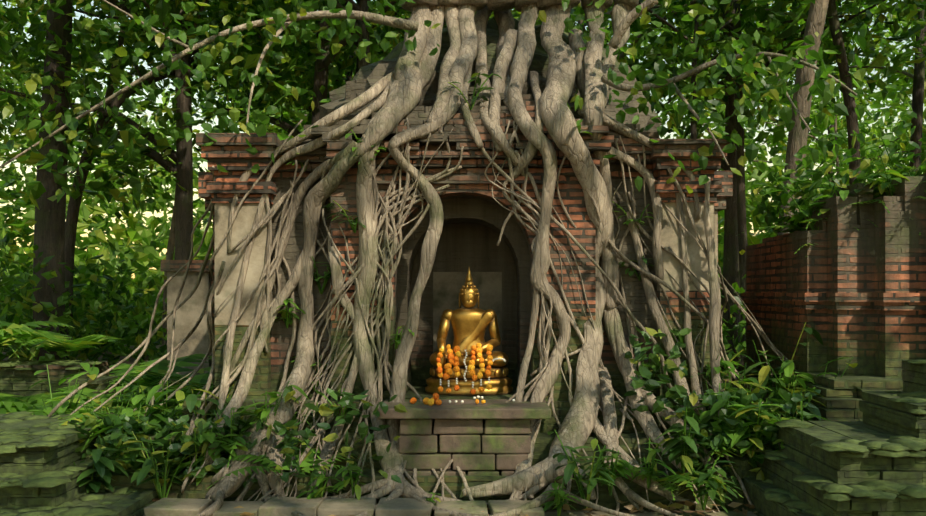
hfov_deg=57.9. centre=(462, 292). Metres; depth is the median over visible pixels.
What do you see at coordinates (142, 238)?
forest foliage
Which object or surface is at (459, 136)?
stepped brick roof
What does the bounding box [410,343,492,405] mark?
marigold garlands
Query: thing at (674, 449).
dark herbs
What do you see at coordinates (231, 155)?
temple
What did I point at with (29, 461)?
steps
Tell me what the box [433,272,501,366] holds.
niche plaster
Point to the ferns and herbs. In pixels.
(48, 341)
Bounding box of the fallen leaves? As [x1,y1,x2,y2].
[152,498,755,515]
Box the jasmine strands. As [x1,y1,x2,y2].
[439,350,514,402]
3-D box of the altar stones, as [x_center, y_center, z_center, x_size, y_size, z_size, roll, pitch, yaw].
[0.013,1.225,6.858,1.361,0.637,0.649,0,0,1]
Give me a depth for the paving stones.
6.15 m
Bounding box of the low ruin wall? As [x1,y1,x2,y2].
[0,361,121,398]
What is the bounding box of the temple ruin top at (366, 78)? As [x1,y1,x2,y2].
[309,17,661,138]
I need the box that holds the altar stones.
[377,399,550,475]
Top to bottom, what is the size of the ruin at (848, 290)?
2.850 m
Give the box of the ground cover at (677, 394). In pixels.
[71,326,820,487]
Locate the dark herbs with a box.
[64,73,890,512]
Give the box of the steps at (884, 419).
[744,360,925,515]
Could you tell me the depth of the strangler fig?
7.09 m
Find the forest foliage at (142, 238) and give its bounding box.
[0,0,925,352]
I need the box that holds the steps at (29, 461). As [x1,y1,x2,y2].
[0,414,157,515]
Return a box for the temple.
[100,133,757,510]
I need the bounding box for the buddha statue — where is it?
[425,267,512,395]
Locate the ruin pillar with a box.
[161,260,212,388]
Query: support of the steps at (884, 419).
on the ground at (132, 360)
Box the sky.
[0,0,925,277]
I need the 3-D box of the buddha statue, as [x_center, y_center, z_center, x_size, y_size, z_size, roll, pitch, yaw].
[0.055,0.337,7.534,0.790,1.135,0.474,0,0,1]
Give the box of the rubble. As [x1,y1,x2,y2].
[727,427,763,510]
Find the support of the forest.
on the ground at (132, 360)
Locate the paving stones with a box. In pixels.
[143,497,756,515]
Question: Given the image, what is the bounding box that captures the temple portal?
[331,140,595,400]
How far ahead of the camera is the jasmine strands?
7.23 m
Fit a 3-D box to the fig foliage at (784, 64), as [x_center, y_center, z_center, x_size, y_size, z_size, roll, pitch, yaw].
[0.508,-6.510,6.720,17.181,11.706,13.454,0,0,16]
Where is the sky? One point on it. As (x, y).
(147, 214)
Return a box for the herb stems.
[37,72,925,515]
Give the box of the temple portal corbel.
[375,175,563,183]
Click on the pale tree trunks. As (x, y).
(804, 74)
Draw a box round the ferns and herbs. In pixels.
[0,93,925,513]
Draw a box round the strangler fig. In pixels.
[0,0,856,515]
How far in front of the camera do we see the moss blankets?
5.87 m
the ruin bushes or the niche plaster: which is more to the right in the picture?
the ruin bushes
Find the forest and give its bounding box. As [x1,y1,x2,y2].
[0,0,925,378]
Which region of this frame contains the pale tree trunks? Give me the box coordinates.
[12,0,925,359]
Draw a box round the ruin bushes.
[749,103,925,234]
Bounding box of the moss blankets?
[0,357,925,515]
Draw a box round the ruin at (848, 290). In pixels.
[730,173,925,420]
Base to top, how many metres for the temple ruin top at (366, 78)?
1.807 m
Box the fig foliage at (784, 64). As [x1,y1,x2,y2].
[0,0,899,211]
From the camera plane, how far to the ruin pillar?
11.83 m
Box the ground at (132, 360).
[0,336,745,515]

